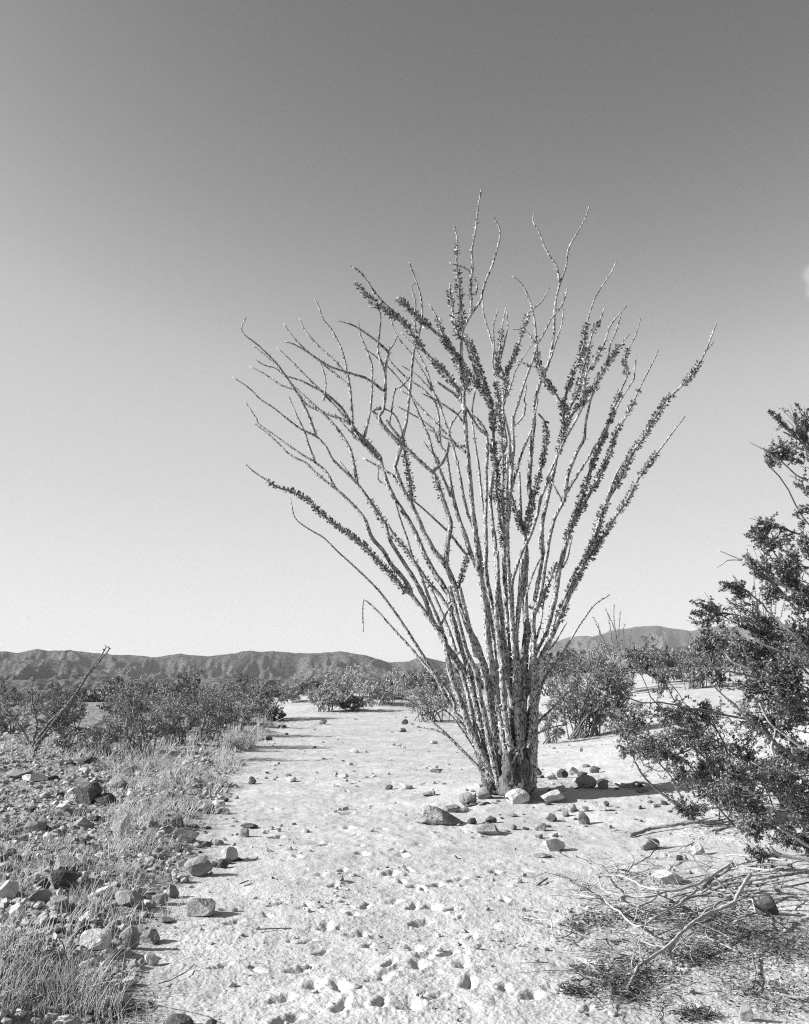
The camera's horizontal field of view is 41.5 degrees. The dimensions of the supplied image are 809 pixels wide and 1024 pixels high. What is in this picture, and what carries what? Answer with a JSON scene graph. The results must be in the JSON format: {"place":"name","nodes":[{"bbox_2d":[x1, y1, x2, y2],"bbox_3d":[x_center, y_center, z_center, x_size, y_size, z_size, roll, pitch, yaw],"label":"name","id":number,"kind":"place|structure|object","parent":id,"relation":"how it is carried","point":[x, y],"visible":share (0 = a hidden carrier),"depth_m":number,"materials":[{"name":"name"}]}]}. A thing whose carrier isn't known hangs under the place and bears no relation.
{"place":"outdoors","nodes":[
{"label":"outdoors","id":0,"kind":"place"},
{"bbox_2d":[0,713,282,1023],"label":"dry grass","id":1,"kind":"structure","parent":0,"point":[54,985],"depth_m":7.59,"materials":[{"name":"plant"}]},
{"bbox_2d":[0,667,808,1023],"bbox_3d":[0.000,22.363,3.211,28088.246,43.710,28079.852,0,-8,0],"label":"ground","id":2,"kind":"structure","parent":0,"point":[468,979],"depth_m":7.69,"materials":[{"name":"sand"}]},
{"bbox_2d":[0,880,18,898],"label":"rock","id":3,"kind":"object","parent":2,"relation":"on","point":[6,890],"visible":0.95,"depth_m":6.61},
{"bbox_2d":[0,691,19,714],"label":"bush","id":4,"kind":"object","parent":2,"relation":"on","point":[6,698],"visible":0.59,"depth_m":29.84,"materials":[{"name":"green plant"}]},
{"bbox_2d":[0,706,33,733],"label":"bush","id":5,"kind":"object","parent":2,"relation":"on","point":[4,725],"visible":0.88,"depth_m":21.84,"materials":[{"name":"grey plant"}]},
{"bbox_2d":[6,691,29,704],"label":"bush","id":6,"kind":"object","parent":2,"relation":"on","point":[18,694],"visible":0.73,"depth_m":42.20,"materials":[{"name":"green plant"}]},
{"bbox_2d":[9,902,26,919],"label":"rock","id":7,"kind":"object","parent":2,"relation":"on","point":[14,909],"visible":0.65,"depth_m":6.14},
{"bbox_2d":[4,769,32,778],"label":"rock","id":8,"kind":"object","parent":2,"relation":"on","point":[14,773],"visible":0.83,"depth_m":13.49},
{"bbox_2d":[17,688,51,713],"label":"bush","id":9,"kind":"object","parent":2,"relation":"on","point":[23,703],"visible":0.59,"depth_m":30.00,"materials":[{"name":"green plant"}]},
{"bbox_2d":[24,820,45,832],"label":"rock","id":10,"kind":"object","parent":2,"relation":"on","point":[39,825],"visible":0.74,"depth_m":9.36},
{"bbox_2d":[22,774,47,780],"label":"rock","id":11,"kind":"object","parent":2,"relation":"on","point":[36,777],"visible":0.94,"depth_m":13.20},
{"bbox_2d":[28,889,51,903],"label":"rock","id":12,"kind":"object","parent":2,"relation":"on","point":[45,895],"visible":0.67,"depth_m":6.54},
{"bbox_2d":[27,857,52,868],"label":"stone","id":13,"kind":"object","parent":2,"relation":"on","point":[35,864],"visible":0.66,"depth_m":7.72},
{"bbox_2d":[1,646,110,751],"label":"ocotillo","id":14,"kind":"object","parent":2,"relation":"on","point":[45,730],"visible":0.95,"depth_m":17.40,"materials":[{"name":"plant"}]},
{"bbox_2d":[50,895,68,908],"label":"rock","id":15,"kind":"object","parent":2,"relation":"on","point":[57,898],"visible":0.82,"depth_m":6.35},
{"bbox_2d":[34,682,88,730],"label":"bush","id":16,"kind":"object","parent":2,"relation":"on","point":[43,704],"visible":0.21,"depth_m":23.73,"materials":[{"name":"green plant"}]},
{"bbox_2d":[53,855,78,869],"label":"stone","id":17,"kind":"object","parent":2,"relation":"on","point":[60,861],"visible":0.75,"depth_m":7.50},
{"bbox_2d":[50,869,82,888],"bbox_3d":[-2.188,2.376,6.910,0.211,0.131,0.159,4,-9,-26],"label":"boulder","id":18,"kind":"object","parent":2,"relation":"on","point":[61,878],"visible":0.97,"depth_m":6.86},
{"bbox_2d":[53,725,87,750],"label":"bush","id":19,"kind":"object","parent":2,"relation":"on","point":[64,742],"visible":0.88,"depth_m":17.33,"materials":[{"name":"grey plant"}]},
{"bbox_2d":[74,817,93,828],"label":"rock","id":20,"kind":"object","parent":2,"relation":"on","point":[83,822],"visible":0.83,"depth_m":9.65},
{"bbox_2d":[76,782,101,804],"bbox_3d":[-3.307,2.961,11.155,0.264,0.275,0.209,0,-8,-3],"label":"boulder","id":21,"kind":"object","parent":2,"relation":"on","point":[87,792],"visible":0.98,"depth_m":11.11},
{"bbox_2d":[79,928,111,950],"bbox_3d":[-1.633,2.267,5.642,0.158,0.115,0.119,-1,-9,7],"label":"boulder","id":22,"kind":"object","parent":2,"relation":"on","point":[91,938],"visible":0.87,"depth_m":5.60,"materials":[{"name":"stone"}]},
{"bbox_2d":[77,722,121,755],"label":"bush","id":23,"kind":"object","parent":2,"relation":"on","point":[96,738],"visible":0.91,"depth_m":16.97,"materials":[{"name":"grey plant"}]},
{"bbox_2d":[96,886,113,898],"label":"rock","id":24,"kind":"object","parent":2,"relation":"on","point":[109,889],"visible":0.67,"depth_m":6.79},
{"bbox_2d":[94,793,116,804],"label":"rock","id":25,"kind":"object","parent":2,"relation":"on","point":[101,799],"visible":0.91,"depth_m":11.08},
{"bbox_2d":[108,776,128,788],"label":"rock","id":26,"kind":"object","parent":2,"relation":"on","point":[118,779],"visible":0.7,"depth_m":12.77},
{"bbox_2d":[112,812,130,839],"bbox_3d":[-2.426,2.701,9.156,0.157,0.245,0.055,3,-9,-18],"label":"boulder","id":27,"kind":"object","parent":2,"relation":"on","point":[121,815],"visible":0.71,"depth_m":9.15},
{"bbox_2d":[92,672,159,730],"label":"bush","id":28,"kind":"object","parent":2,"relation":"on","point":[117,680],"visible":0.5,"depth_m":23.61,"materials":[{"name":"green plant"}]},
{"bbox_2d":[115,889,142,905],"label":"rock","id":29,"kind":"object","parent":2,"relation":"on","point":[122,896],"visible":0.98,"depth_m":6.69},
{"bbox_2d":[119,925,139,948],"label":"boulder","id":30,"kind":"object","parent":2,"relation":"on","point":[129,936],"visible":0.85,"depth_m":5.83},
{"bbox_2d":[87,680,183,754],"bbox_3d":[-4.482,3.428,17.865,1.568,1.307,1.280,2,-9,-15],"label":"bush","id":31,"kind":"object","parent":2,"relation":"on","point":[126,700],"visible":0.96,"depth_m":17.70,"materials":[{"name":"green plant"}]},
{"bbox_2d":[128,675,157,700],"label":"bush","id":32,"kind":"object","parent":2,"relation":"on","point":[142,683],"visible":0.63,"depth_m":36.95,"materials":[{"name":"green plant"}]},
{"bbox_2d":[129,673,167,700],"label":"bush","id":33,"kind":"object","parent":2,"relation":"on","point":[150,676],"visible":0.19,"depth_m":40.26,"materials":[{"name":"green plant"}]},
{"bbox_2d":[140,928,159,944],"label":"rock","id":34,"kind":"object","parent":2,"relation":"on","point":[150,936],"visible":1,"depth_m":5.98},
{"bbox_2d":[144,954,158,965],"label":"rock","id":35,"kind":"object","parent":2,"relation":"on","point":[153,960],"visible":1,"depth_m":5.53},
{"bbox_2d":[139,693,173,715],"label":"bush","id":36,"kind":"object","parent":2,"relation":"on","point":[159,703],"visible":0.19,"depth_m":29.22,"materials":[{"name":"grey plant"}]},
{"bbox_2d":[152,892,168,904],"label":"rock","id":37,"kind":"object","parent":2,"relation":"on","point":[163,897],"visible":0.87,"depth_m":6.89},
{"bbox_2d":[166,885,178,897],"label":"rock","id":38,"kind":"object","parent":2,"relation":"on","point":[172,891],"visible":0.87,"depth_m":7.14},
{"bbox_2d":[152,692,200,745],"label":"bush","id":39,"kind":"object","parent":2,"relation":"on","point":[179,729],"visible":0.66,"depth_m":19.82,"materials":[{"name":"grey plant"}]},
{"bbox_2d":[170,814,183,827],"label":"rock","id":40,"kind":"object","parent":2,"relation":"on","point":[178,823],"visible":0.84,"depth_m":10.05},
{"bbox_2d":[163,1013,193,1023],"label":"rock","id":41,"kind":"object","parent":2,"relation":"on","point":[178,1018],"visible":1,"depth_m":4.53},
{"bbox_2d":[171,829,199,842],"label":"rock","id":42,"kind":"object","parent":2,"relation":"on","point":[188,836],"visible":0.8,"depth_m":9.34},
{"bbox_2d":[156,668,225,721],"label":"bush","id":43,"kind":"object","parent":2,"relation":"on","point":[182,687],"visible":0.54,"depth_m":27.42,"materials":[{"name":"grey plant"}]},
{"bbox_2d":[184,856,212,875],"bbox_3d":[-1.535,2.641,7.959,0.215,0.140,0.150,0,-8,-3],"label":"boulder","id":44,"kind":"object","parent":2,"relation":"on","point":[197,866],"visible":1,"depth_m":7.90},
{"bbox_2d":[186,898,215,916],"bbox_3d":[-1.288,2.473,6.668,0.245,0.131,0.122,-21,-17,27],"label":"boulder","id":45,"kind":"object","parent":2,"relation":"on","point":[199,907],"visible":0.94,"depth_m":6.63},
{"bbox_2d":[175,683,241,742],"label":"bush","id":46,"kind":"object","parent":2,"relation":"on","point":[205,729],"visible":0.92,"depth_m":21.03,"materials":[{"name":"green plant"}]},
{"bbox_2d":[221,847,237,860],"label":"rock","id":47,"kind":"object","parent":2,"relation":"on","point":[230,852],"visible":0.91,"depth_m":8.56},
{"bbox_2d":[214,686,262,732],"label":"bush","id":48,"kind":"object","parent":2,"relation":"on","point":[246,710],"visible":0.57,"depth_m":24.55,"materials":[{"name":"grey plant"}]},
{"bbox_2d":[221,672,255,697],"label":"bush","id":49,"kind":"object","parent":2,"relation":"on","point":[239,680],"visible":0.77,"depth_m":39.88,"materials":[{"name":"grey plant"}]},
{"bbox_2d":[229,677,291,720],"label":"bush","id":50,"kind":"object","parent":2,"relation":"on","point":[269,694],"visible":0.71,"depth_m":30.83,"materials":[{"name":"grey plant"}]},
{"bbox_2d":[266,708,286,720],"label":"bush","id":51,"kind":"object","parent":2,"relation":"on","point":[282,715],"visible":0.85,"depth_m":30.66,"materials":[{"name":"black plant"}]},
{"bbox_2d":[278,678,301,702],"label":"bush","id":52,"kind":"object","parent":2,"relation":"on","point":[295,696],"visible":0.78,"depth_m":36.71,"materials":[{"name":"grey plant"}]},
{"bbox_2d":[292,676,323,695],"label":"bush","id":53,"kind":"object","parent":2,"relation":"on","point":[308,685],"visible":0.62,"depth_m":38.88,"materials":[{"name":"grey plant"}]},
{"bbox_2d":[304,668,351,711],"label":"bush","id":54,"kind":"object","parent":2,"relation":"on","point":[321,692],"visible":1,"depth_m":33.45,"materials":[{"name":"grey plant"}]},
{"bbox_2d":[323,663,373,698],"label":"bush","id":55,"kind":"object","parent":2,"relation":"on","point":[346,675],"visible":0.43,"depth_m":37.23,"materials":[{"name":"grey plant"}]},
{"bbox_2d":[338,694,372,710],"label":"bush","id":56,"kind":"object","parent":2,"relation":"on","point":[349,701],"visible":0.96,"depth_m":33.59,"materials":[{"name":"black plant"}]},
{"bbox_2d":[348,667,413,705],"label":"bush","id":57,"kind":"object","parent":2,"relation":"on","point":[368,690],"visible":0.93,"depth_m":35.49,"materials":[{"name":"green plant"}]},
{"bbox_2d":[1,715,808,1023],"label":"leaf litter","id":58,"kind":"object","parent":2,"relation":"on","point":[574,988],"visible":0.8,"depth_m":5.45,"materials":[{"name":"plant"}]},
{"bbox_2d":[4,644,808,701],"bbox_3d":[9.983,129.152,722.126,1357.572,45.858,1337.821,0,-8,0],"label":"scrub","id":59,"kind":"object","parent":2,"relation":"on","point":[91,697],"depth_m":66.20,"materials":[{"name":"plant"}]},
{"bbox_2d":[401,668,448,692],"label":"bush","id":60,"kind":"object","parent":2,"relation":"on","point":[433,680],"visible":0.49,"depth_m":44.56,"materials":[{"name":"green plant"}]},
{"bbox_2d":[398,672,457,722],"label":"bush","id":61,"kind":"object","parent":2,"relation":"on","point":[420,693],"visible":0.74,"depth_m":30.07,"materials":[{"name":"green plant"}]},
{"bbox_2d":[414,805,461,824],"bbox_3d":[0.337,3.014,10.590,0.480,0.212,0.384,1,-9,-6],"label":"boulder","id":62,"kind":"object","parent":2,"relation":"on","point":[431,815],"visible":0.95,"depth_m":10.47,"materials":[{"name":"stone"}]},
{"bbox_2d":[443,804,459,812],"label":"rock","id":63,"kind":"object","parent":2,"relation":"on","point":[452,808],"visible":0.97,"depth_m":11.21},
{"bbox_2d":[436,674,482,711],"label":"bush","id":64,"kind":"object","parent":2,"relation":"on","point":[463,695],"visible":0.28,"depth_m":34.48,"materials":[{"name":"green plant"}]},
{"bbox_2d":[458,792,476,805],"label":"rock","id":65,"kind":"object","parent":2,"relation":"on","point":[464,799],"visible":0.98,"depth_m":11.54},
{"bbox_2d":[233,189,716,798],"bbox_3d":[0.732,-0.591,12.396,5.585,7.585,3.021,0,-8,0],"label":"ocotillo","id":66,"kind":"object","parent":2,"relation":"on","point":[511,733],"visible":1,"depth_m":12.32,"materials":[{"name":"plant"}]},
{"bbox_2d":[476,786,491,798],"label":"rock","id":67,"kind":"object","parent":2,"relation":"on","point":[483,792],"visible":1,"depth_m":11.82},
{"bbox_2d":[475,823,500,834],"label":"rock","id":68,"kind":"object","parent":2,"relation":"on","point":[488,829],"visible":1,"depth_m":9.89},
{"bbox_2d":[505,788,529,803],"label":"rock","id":69,"kind":"object","parent":2,"relation":"on","point":[518,796],"visible":0.99,"depth_m":11.56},
{"bbox_2d":[541,789,564,801],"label":"rock","id":70,"kind":"object","parent":2,"relation":"on","point":[554,795],"visible":0.96,"depth_m":11.59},
{"bbox_2d":[542,838,564,851],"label":"rock","id":71,"kind":"object","parent":2,"relation":"on","point":[556,844],"visible":0.96,"depth_m":9.03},
{"bbox_2d":[538,700,570,744],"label":"bush","id":72,"kind":"object","parent":2,"relation":"on","point":[557,732],"visible":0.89,"depth_m":20.98,"materials":[{"name":"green plant"}]},
{"bbox_2d":[539,656,576,695],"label":"bush","id":73,"kind":"object","parent":2,"relation":"on","point":[543,673],"visible":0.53,"depth_m":38.91,"materials":[{"name":"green plant"}]},
{"bbox_2d":[516,872,600,898],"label":"dead branch","id":74,"kind":"object","parent":2,"relation":"on","point":[583,888],"visible":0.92,"depth_m":7.31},
{"bbox_2d":[544,646,586,675],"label":"bush","id":75,"kind":"object","parent":2,"relation":"on","point":[572,650],"visible":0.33,"depth_m":61.94,"materials":[{"name":"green plant"}]},
{"bbox_2d":[559,803,576,812],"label":"rock","id":76,"kind":"object","parent":2,"relation":"on","point":[570,807],"visible":0.92,"depth_m":11.08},
{"bbox_2d":[578,811,589,824],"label":"rock","id":77,"kind":"object","parent":2,"relation":"on","point":[583,818],"visible":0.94,"depth_m":10.45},
{"bbox_2d":[574,775,596,787],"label":"rock","id":78,"kind":"object","parent":2,"relation":"on","point":[587,781],"visible":0.9,"depth_m":12.34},
{"bbox_2d":[541,645,636,739],"bbox_3d":[3.821,3.686,21.811,1.886,1.930,1.722,-6,-11,37],"label":"bush","id":79,"kind":"object","parent":2,"relation":"on","point":[590,704],"visible":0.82,"depth_m":21.72,"materials":[{"name":"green plant"}]},
{"bbox_2d":[579,646,604,672],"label":"bush","id":80,"kind":"object","parent":2,"relation":"on","point":[595,650],"visible":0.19,"depth_m":51.92,"materials":[{"name":"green plant"}]},
{"bbox_2d":[588,637,625,674],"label":"bush","id":81,"kind":"object","parent":2,"relation":"on","point":[607,652],"visible":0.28,"depth_m":49.03,"materials":[{"name":"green plant"}]},
{"bbox_2d":[592,604,634,687],"bbox_3d":[6.872,4.456,35.047,1.011,2.917,2.127,-5,-10,29],"label":"ocotillo","id":82,"kind":"object","parent":2,"relation":"on","point":[617,645],"visible":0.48,"depth_m":35.26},
{"bbox_2d":[598,650,636,696],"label":"bush","id":83,"kind":"object","parent":2,"relation":"on","point":[620,656],"visible":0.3,"depth_m":34.10,"materials":[{"name":"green plant"}]},
{"bbox_2d":[602,693,647,742],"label":"bush","id":84,"kind":"object","parent":2,"relation":"on","point":[615,722],"visible":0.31,"depth_m":19.08,"materials":[{"name":"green plant"}]},
{"bbox_2d":[574,861,697,929],"bbox_3d":[1.507,2.351,6.606,0.768,0.298,1.078,0,-8,0],"label":"dead branch","id":85,"kind":"object","parent":2,"relation":"on","point":[653,918],"visible":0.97,"depth_m":6.49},
{"bbox_2d":[621,633,673,673],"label":"bush","id":86,"kind":"object","parent":2,"relation":"on","point":[646,642],"visible":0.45,"depth_m":45.75,"materials":[{"name":"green plant"}]},
{"bbox_2d":[603,834,694,882],"bbox_3d":[1.857,2.617,8.108,0.432,0.204,1.443,-5,-10,29],"label":"dead branch","id":87,"kind":"object","parent":2,"relation":"on","point":[681,846],"visible":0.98,"depth_m":8.26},
{"bbox_2d":[639,837,659,850],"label":"rock","id":88,"kind":"object","parent":2,"relation":"on","point":[646,843],"visible":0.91,"depth_m":8.99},
{"bbox_2d":[583,861,726,906],"bbox_3d":[1.377,2.523,7.256,0.887,0.156,1.453,5,-10,-29],"label":"dead branch","id":89,"kind":"object","parent":2,"relation":"on","point":[632,896],"visible":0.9,"depth_m":6.86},
{"bbox_2d":[509,835,808,1023],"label":"twig litter","id":90,"kind":"object","parent":2,"relation":"on","point":[654,931],"visible":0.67,"depth_m":6.16,"materials":[{"name":"wood"}]},
{"bbox_2d":[602,819,716,836],"bbox_3d":[2.359,2.899,9.812,1.071,0.130,0.320,0,-8,0],"label":"dead cane","id":91,"kind":"object","parent":2,"relation":"on","point":[642,831],"visible":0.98,"depth_m":9.87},
{"bbox_2d":[639,649,689,682],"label":"bush","id":92,"kind":"object","parent":2,"relation":"on","point":[669,665],"visible":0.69,"depth_m":36.33,"materials":[{"name":"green plant"}]},
{"bbox_2d":[651,869,684,883],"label":"rock","id":93,"kind":"object","parent":2,"relation":"on","point":[668,875],"visible":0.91,"depth_m":7.57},
{"bbox_2d":[604,862,733,914],"bbox_3d":[1.620,2.398,6.816,0.880,0.249,1.024,-3,-9,21],"label":"dead branch","id":94,"kind":"object","parent":2,"relation":"on","point":[729,865],"visible":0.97,"depth_m":6.74,"materials":[{"name":"wood"}]},
{"bbox_2d":[589,645,788,825],"bbox_3d":[2.748,2.135,10.133,2.224,1.739,1.349,3,-9,-22],"label":"creosote bush","id":95,"kind":"object","parent":2,"relation":"on","point":[706,768],"visible":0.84,"depth_m":10.08,"materials":[{"name":"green plant"}]},
{"bbox_2d":[668,641,718,689],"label":"bush","id":96,"kind":"object","parent":2,"relation":"on","point":[699,678],"visible":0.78,"depth_m":33.37,"materials":[{"name":"grey plant"}]},
{"bbox_2d":[690,843,704,854],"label":"rock","id":97,"kind":"object","parent":2,"relation":"on","point":[699,848],"visible":0.98,"depth_m":8.69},
{"bbox_2d":[619,873,776,988],"bbox_3d":[1.579,2.271,5.886,0.447,0.260,1.994,-7,-11,38],"label":"dead branch","id":98,"kind":"object","parent":2,"relation":"on","point":[672,943],"visible":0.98,"depth_m":5.81,"materials":[{"name":"wood"}]},
{"bbox_2d":[672,878,736,897],"bbox_3d":[1.983,2.494,7.090,0.606,0.068,0.036,5,-10,-31],"label":"dead stick","id":99,"kind":"object","parent":2,"relation":"on","point":[699,890],"visible":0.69,"depth_m":7.04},
{"bbox_2d":[701,860,736,888],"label":"dead branch","id":100,"kind":"object","parent":99,"relation":"on","point":[704,884],"visible":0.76,"depth_m":7.18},
{"bbox_2d":[679,847,751,905],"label":"dead branch","id":101,"kind":"object","parent":2,"relation":"on","point":[729,890],"visible":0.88,"depth_m":7.07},
{"bbox_2d":[636,858,808,902],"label":"dead branch","id":102,"kind":"object","parent":2,"relation":"on","point":[784,875],"visible":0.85,"depth_m":7.01,"materials":[{"name":"wood"}]},
{"bbox_2d":[645,884,808,914],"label":"dead branch","id":103,"kind":"object","parent":2,"relation":"on","point":[799,892],"visible":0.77,"depth_m":6.68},
{"bbox_2d":[700,927,764,957],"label":"dead branch","id":104,"kind":"object","parent":2,"relation":"on","point":[723,944],"visible":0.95,"depth_m":5.83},
{"bbox_2d":[712,955,769,994],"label":"dead branch","id":105,"kind":"object","parent":2,"relation":"on","point":[754,965],"visible":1,"depth_m":5.22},
{"bbox_2d":[739,1002,753,1021],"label":"rock","id":106,"kind":"object","parent":2,"relation":"on","point":[746,1013],"visible":1,"depth_m":4.58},
{"bbox_2d":[685,402,808,879],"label":"creosote bush","id":107,"kind":"object","parent":2,"relation":"on","point":[792,708],"visible":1,"depth_m":8.00,"materials":[{"name":"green plant"}]},
{"bbox_2d":[706,850,790,873],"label":"dead branch","id":108,"kind":"object","parent":2,"relation":"on","point":[769,858],"visible":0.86,"depth_m":7.98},
{"bbox_2d":[754,895,778,916],"bbox_3d":[2.253,2.463,6.648,0.146,0.150,0.110,-2,-9,13],"label":"rock","id":109,"kind":"object","parent":2,"relation":"on","point":[765,903],"visible":0.83,"depth_m":6.61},
{"bbox_2d":[732,874,808,888],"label":"dead stick","id":110,"kind":"object","parent":2,"relation":"on","point":[794,878],"visible":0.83,"depth_m":6.95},
{"bbox_2d":[0,707,808,1023],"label":"gravel","id":111,"kind":"structure","parent":0,"point":[78,949],"depth_m":7.86,"materials":[{"name":"gravel"}]},
{"bbox_2d":[0,624,808,698],"bbox_3d":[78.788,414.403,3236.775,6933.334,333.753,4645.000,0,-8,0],"label":"hills","id":112,"kind":"structure","parent":0,"point":[60,668],"depth_m":2538.61,"materials":[{"name":"stone"}]},
{"bbox_2d":[0,0,808,663],"label":"sky","id":113,"kind":"structure","parent":0,"point":[174,173],"materials":[{"name":"grey"}]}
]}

